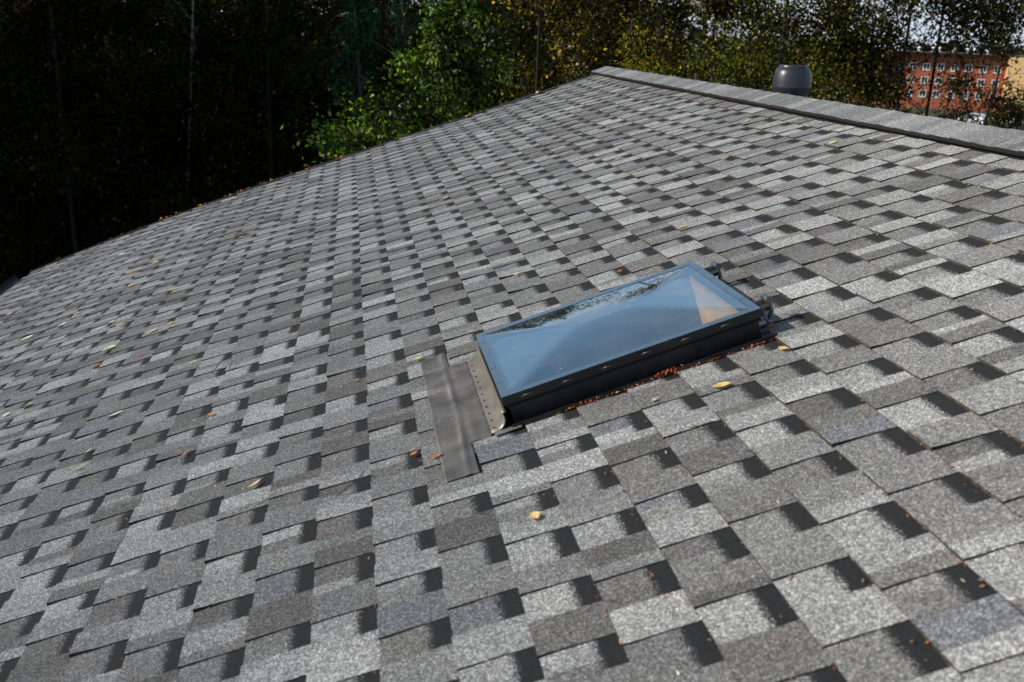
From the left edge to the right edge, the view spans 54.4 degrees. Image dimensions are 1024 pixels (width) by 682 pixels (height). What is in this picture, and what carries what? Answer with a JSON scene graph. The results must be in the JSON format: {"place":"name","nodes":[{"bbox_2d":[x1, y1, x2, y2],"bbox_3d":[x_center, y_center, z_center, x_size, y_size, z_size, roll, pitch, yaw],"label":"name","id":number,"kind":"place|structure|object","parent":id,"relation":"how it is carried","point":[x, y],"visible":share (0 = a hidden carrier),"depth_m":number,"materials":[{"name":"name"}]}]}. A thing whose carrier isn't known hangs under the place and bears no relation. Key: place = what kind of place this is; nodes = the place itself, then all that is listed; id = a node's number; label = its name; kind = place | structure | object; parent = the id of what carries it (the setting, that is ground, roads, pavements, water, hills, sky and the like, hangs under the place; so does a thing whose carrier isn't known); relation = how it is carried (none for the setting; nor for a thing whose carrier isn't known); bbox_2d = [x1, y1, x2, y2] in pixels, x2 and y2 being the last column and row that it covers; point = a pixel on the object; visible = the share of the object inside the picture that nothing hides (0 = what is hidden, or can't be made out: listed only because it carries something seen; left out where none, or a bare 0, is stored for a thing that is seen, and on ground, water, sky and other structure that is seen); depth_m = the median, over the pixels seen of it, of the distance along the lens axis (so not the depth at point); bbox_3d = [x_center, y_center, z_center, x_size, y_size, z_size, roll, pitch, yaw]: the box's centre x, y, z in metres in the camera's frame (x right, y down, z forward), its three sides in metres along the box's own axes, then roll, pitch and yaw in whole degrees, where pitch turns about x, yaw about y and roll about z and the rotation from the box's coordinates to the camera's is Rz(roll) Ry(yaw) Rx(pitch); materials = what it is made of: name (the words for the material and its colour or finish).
{"place":"outdoors","nodes":[
{"label":"outdoors","id":0,"kind":"place"},
{"bbox_2d":[1,41,1018,262],"bbox_3d":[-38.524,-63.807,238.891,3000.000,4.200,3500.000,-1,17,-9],"label":"ground","id":1,"kind":"structure","parent":0,"point":[931,113],"depth_m":213.40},
{"bbox_2d":[0,0,88,284],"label":"alder tree","id":2,"kind":"object","parent":1,"relation":"on","point":[29,115],"visible":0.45,"depth_m":19.02,"materials":[{"name":"green plant"}]},
{"bbox_2d":[0,0,111,270],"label":"alder tree","id":3,"kind":"object","parent":1,"relation":"on","point":[34,129],"visible":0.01,"depth_m":29.25,"materials":[{"name":"green plant"}]},
{"bbox_2d":[0,0,154,283],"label":"birch tree","id":4,"kind":"object","parent":1,"relation":"on","point":[2,110],"visible":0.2,"depth_m":22.69,"materials":[{"name":"green plant"}]},
{"bbox_2d":[12,0,180,235],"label":"alder tree","id":5,"kind":"object","parent":1,"relation":"on","point":[115,91],"visible":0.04,"depth_m":34.37,"materials":[{"name":"green plant"}]},
{"bbox_2d":[0,0,197,269],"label":"alder tree","id":6,"kind":"object","parent":1,"relation":"on","point":[8,26],"visible":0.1,"depth_m":25.09,"materials":[{"name":"green plant"}]},
{"bbox_2d":[0,0,208,282],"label":"alder tree","id":7,"kind":"object","parent":1,"relation":"on","point":[70,25],"visible":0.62,"depth_m":19.25,"materials":[{"name":"green plant"}]},
{"bbox_2d":[50,0,319,244],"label":"birch tree","id":8,"kind":"object","parent":1,"relation":"on","point":[205,52],"visible":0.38,"depth_m":21.10,"materials":[{"name":"green plant"}]},
{"bbox_2d":[86,0,292,220],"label":"alder tree","id":9,"kind":"object","parent":1,"relation":"on","point":[156,40],"visible":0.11,"depth_m":31.42,"materials":[{"name":"green plant"}]},
{"bbox_2d":[168,0,218,199],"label":"bare birch","id":10,"kind":"object","parent":1,"relation":"on","point":[192,50],"visible":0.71,"depth_m":20.52,"materials":[{"name":"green plant"}]},
{"bbox_2d":[164,0,225,201],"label":"bare birch","id":11,"kind":"object","parent":1,"relation":"on","point":[203,139],"visible":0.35,"depth_m":21.86,"materials":[{"name":"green plant"}]},
{"bbox_2d":[87,0,389,223],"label":"birch tree","id":12,"kind":"object","parent":1,"relation":"on","point":[280,31],"visible":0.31,"depth_m":20.09,"materials":[{"name":"green plant"}]},
{"bbox_2d":[144,0,339,216],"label":"alder tree","id":13,"kind":"object","parent":1,"relation":"on","point":[257,8],"visible":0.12,"depth_m":26.81,"materials":[{"name":"green plant"}]},
{"bbox_2d":[319,0,396,161],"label":"pine tree","id":14,"kind":"object","parent":1,"relation":"on","point":[360,45],"visible":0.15,"depth_m":18.23,"materials":[{"name":"green plant"}]},
{"bbox_2d":[293,0,434,167],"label":"alder tree","id":15,"kind":"object","parent":1,"relation":"on","point":[338,18],"visible":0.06,"depth_m":30.56,"materials":[{"name":"green plant"}]},
{"bbox_2d":[0,0,738,243],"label":"forest","id":16,"kind":"object","parent":1,"relation":"on","point":[336,41],"visible":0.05,"depth_m":43.47,"materials":[{"name":"green plant"}]},
{"bbox_2d":[298,0,467,154],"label":"alder tree","id":17,"kind":"object","parent":1,"relation":"on","point":[381,6],"visible":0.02,"depth_m":22.94,"materials":[{"name":"green plant"}]},
{"bbox_2d":[379,0,432,138],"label":"pine tree","id":18,"kind":"object","parent":1,"relation":"on","point":[397,13],"visible":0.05,"depth_m":18.71,"materials":[{"name":"green plant"}]},
{"bbox_2d":[280,0,542,165],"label":"alder tree","id":19,"kind":"object","parent":1,"relation":"on","point":[454,44],"visible":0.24,"depth_m":12.98,"materials":[{"name":"green plant"}]},
{"bbox_2d":[377,0,568,111],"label":"alder tree","id":20,"kind":"object","parent":1,"relation":"on","point":[516,51],"visible":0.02,"depth_m":26.61,"materials":[{"name":"green plant"}]},
{"bbox_2d":[0,64,1023,681],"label":"house","id":21,"kind":"structure","parent":1,"relation":"on","point":[438,560],"depth_m":2.73,"materials":[{"name":"grey asphalt"}]},
{"bbox_2d":[102,345,115,350],"bbox_3d":[-1.997,0.033,4.955,0.088,0.012,0.058,-25,21,-19],"label":"fallen leaf","id":22,"kind":"object","parent":21,"relation":"on","point":[108,347],"visible":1,"depth_m":4.96,"materials":[{"name":"plant"}]},
{"bbox_2d":[59,91,537,258],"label":"leaf litter","id":23,"kind":"object","parent":21,"relation":"on","point":[474,112],"visible":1,"depth_m":9.31,"materials":[{"name":"brown plant"}]},
{"bbox_2d":[337,471,364,495],"bbox_3d":[-0.423,0.370,2.615,0.084,0.016,0.088,-19,19,-3],"label":"twig","id":24,"kind":"object","parent":21,"relation":"on","point":[350,484],"visible":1,"depth_m":2.60,"materials":[{"name":"wood"}]},
{"bbox_2d":[3,79,1023,681],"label":"leaf litter","id":25,"kind":"object","parent":21,"relation":"on","point":[651,415],"visible":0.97,"depth_m":2.47,"materials":[{"name":"brown plant"}]},
{"bbox_2d":[529,511,539,517],"bbox_3d":[0.049,0.383,2.199,0.024,0.011,0.036,2,17,1],"label":"fallen leaf","id":26,"kind":"object","parent":21,"relation":"on","point":[536,514],"visible":1,"depth_m":2.20,"materials":[{"name":"yellow plant"}]},
{"bbox_2d":[467,338,774,429],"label":"leaf litter","id":27,"kind":"object","parent":21,"relation":"on","point":[747,347],"visible":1,"depth_m":2.68,"materials":[{"name":"orange plant"}]},
{"bbox_2d":[690,420,725,427],"bbox_3d":[0.461,0.193,2.336,0.083,0.010,0.034,-19,19,-3],"label":"twig","id":28,"kind":"object","parent":21,"relation":"on","point":[706,423],"visible":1,"depth_m":2.33,"materials":[{"name":"wood"}]},
{"bbox_2d":[712,382,733,386],"bbox_3d":[0.534,0.110,2.509,0.059,0.004,0.028,-13,20,13],"label":"fallen leaf","id":29,"kind":"object","parent":21,"relation":"on","point":[721,384],"visible":1,"depth_m":2.51,"materials":[{"name":"yellow plant"}]},
{"bbox_2d":[446,0,592,111],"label":"alder tree","id":30,"kind":"object","parent":1,"relation":"on","point":[527,32],"visible":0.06,"depth_m":32.04,"materials":[{"name":"green plant"}]},
{"bbox_2d":[478,0,682,109],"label":"birch tree","id":31,"kind":"object","parent":1,"relation":"on","point":[580,39],"visible":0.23,"depth_m":15.72,"materials":[{"name":"green plant"}]},
{"bbox_2d":[529,0,691,89],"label":"alder tree","id":32,"kind":"object","parent":1,"relation":"on","point":[580,5],"visible":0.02,"depth_m":26.19,"materials":[{"name":"green plant"}]},
{"bbox_2d":[602,13,689,78],"bbox_3d":[1.260,0.600,13.033,2.362,9.319,1.792,6,18,14],"label":"young birch","id":33,"kind":"object","parent":1,"relation":"on","point":[637,65],"visible":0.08,"depth_m":11.91,"materials":[{"name":"green plant"}]},
{"bbox_2d":[539,0,771,90],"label":"alder tree","id":34,"kind":"object","parent":1,"relation":"on","point":[682,11],"visible":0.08,"depth_m":18.94,"materials":[{"name":"green plant"}]},
{"bbox_2d":[620,0,793,90],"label":"alder tree","id":35,"kind":"object","parent":1,"relation":"on","point":[673,36],"visible":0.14,"depth_m":23.87,"materials":[{"name":"green plant"}]},
{"bbox_2d":[660,0,890,106],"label":"larch tree","id":36,"kind":"object","parent":1,"relation":"on","point":[783,37],"visible":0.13,"depth_m":17.74,"materials":[{"name":"green plant"}]},
{"bbox_2d":[685,0,929,109],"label":"birch tree","id":37,"kind":"object","parent":1,"relation":"on","point":[724,11],"visible":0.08,"depth_m":19.94,"materials":[{"name":"green plant"}]},
{"bbox_2d":[767,33,883,107],"bbox_3d":[7.309,-3.313,25.745,5.863,9.704,4.468,-7,20,-28],"label":"rowan tree","id":38,"kind":"object","parent":1,"relation":"on","point":[832,87],"visible":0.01,"depth_m":24.38,"materials":[{"name":"green plant"}]},
{"bbox_2d":[645,32,1023,85],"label":"distant woodland","id":39,"kind":"object","parent":1,"relation":"on","point":[948,43],"visible":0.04,"depth_m":313.78,"materials":[{"name":"green plant"}]},
{"bbox_2d":[754,0,1023,119],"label":"birch tree","id":40,"kind":"object","parent":1,"relation":"on","point":[999,12],"visible":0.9,"depth_m":18.22,"materials":[{"name":"green plant"}]},
{"bbox_2d":[795,46,1023,112],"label":"apartment building","id":41,"kind":"structure","parent":1,"relation":"on","point":[988,78],"depth_m":224.54,"materials":[{"name":"red brick"}]},
{"bbox_2d":[918,90,925,96],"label":"window","id":42,"kind":"structure","parent":41,"relation":"in","point":[922,94],"depth_m":227.79,"materials":[{"name":"white glass"}]},
{"bbox_2d":[920,76,927,83],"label":"window","id":43,"kind":"structure","parent":41,"relation":"in","point":[925,80],"depth_m":226.96,"materials":[{"name":"white glass"}]},
{"bbox_2d":[923,63,930,70],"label":"window","id":44,"kind":"structure","parent":41,"relation":"in","point":[925,65],"depth_m":226.02,"materials":[{"name":"white"}]},
{"bbox_2d":[932,90,939,97],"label":"window","id":45,"kind":"structure","parent":41,"relation":"in","point":[936,96],"depth_m":226.85,"materials":[{"name":"white glass"}]},
{"bbox_2d":[934,77,941,84],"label":"window","id":46,"kind":"structure","parent":41,"relation":"in","point":[937,81],"depth_m":226.02,"materials":[{"name":"white glass"}]},
{"bbox_2d":[937,64,943,70],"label":"window","id":47,"kind":"structure","parent":41,"relation":"in","point":[942,65],"depth_m":225.11,"materials":[{"name":"white glass"}]},
{"bbox_2d":[950,64,958,71],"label":"window","id":48,"kind":"structure","parent":41,"relation":"in","point":[955,67],"depth_m":224.23,"materials":[{"name":"white glass"}]},
{"bbox_2d":[965,65,972,71],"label":"window","id":49,"kind":"structure","parent":41,"relation":"in","point":[970,69],"depth_m":223.17,"materials":[{"name":"white glass"}]},
{"bbox_2d":[977,79,984,86],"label":"window","id":50,"kind":"structure","parent":41,"relation":"in","point":[979,80],"depth_m":223.11,"materials":[{"name":"white glass"}]},
{"bbox_2d":[978,65,986,72],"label":"window","id":51,"kind":"structure","parent":41,"relation":"in","point":[983,69],"depth_m":222.30,"materials":[{"name":"white glass"}]},
{"bbox_2d":[993,66,1001,73],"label":"window","id":52,"kind":"structure","parent":41,"relation":"in","point":[996,68],"depth_m":221.38,"materials":[{"name":"white glass"}]},
{"bbox_2d":[901,36,1023,130],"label":"rowan tree","id":53,"kind":"object","parent":1,"relation":"on","point":[1016,113],"visible":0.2,"depth_m":20.95,"materials":[{"name":"green plant"}]},
{"bbox_2d":[981,82,1023,130],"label":"leafy shrub","id":54,"kind":"object","parent":1,"relation":"on","point":[1017,103],"visible":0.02,"depth_m":26.65,"materials":[{"name":"green plant"}]},
{"bbox_2d":[221,0,1023,50],"label":"sky","id":55,"kind":"structure","parent":0,"point":[929,23],"materials":[{"name":"white"}]},
{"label":"car park","id":56,"kind":"structure","parent":0,"visible":0},
{"bbox_2d":[958,113,984,123],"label":"parked car","id":57,"kind":"object","parent":56,"relation":"on","point":[976,114],"visible":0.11,"depth_m":129.60,"materials":[{"name":"white paint"}]}
]}

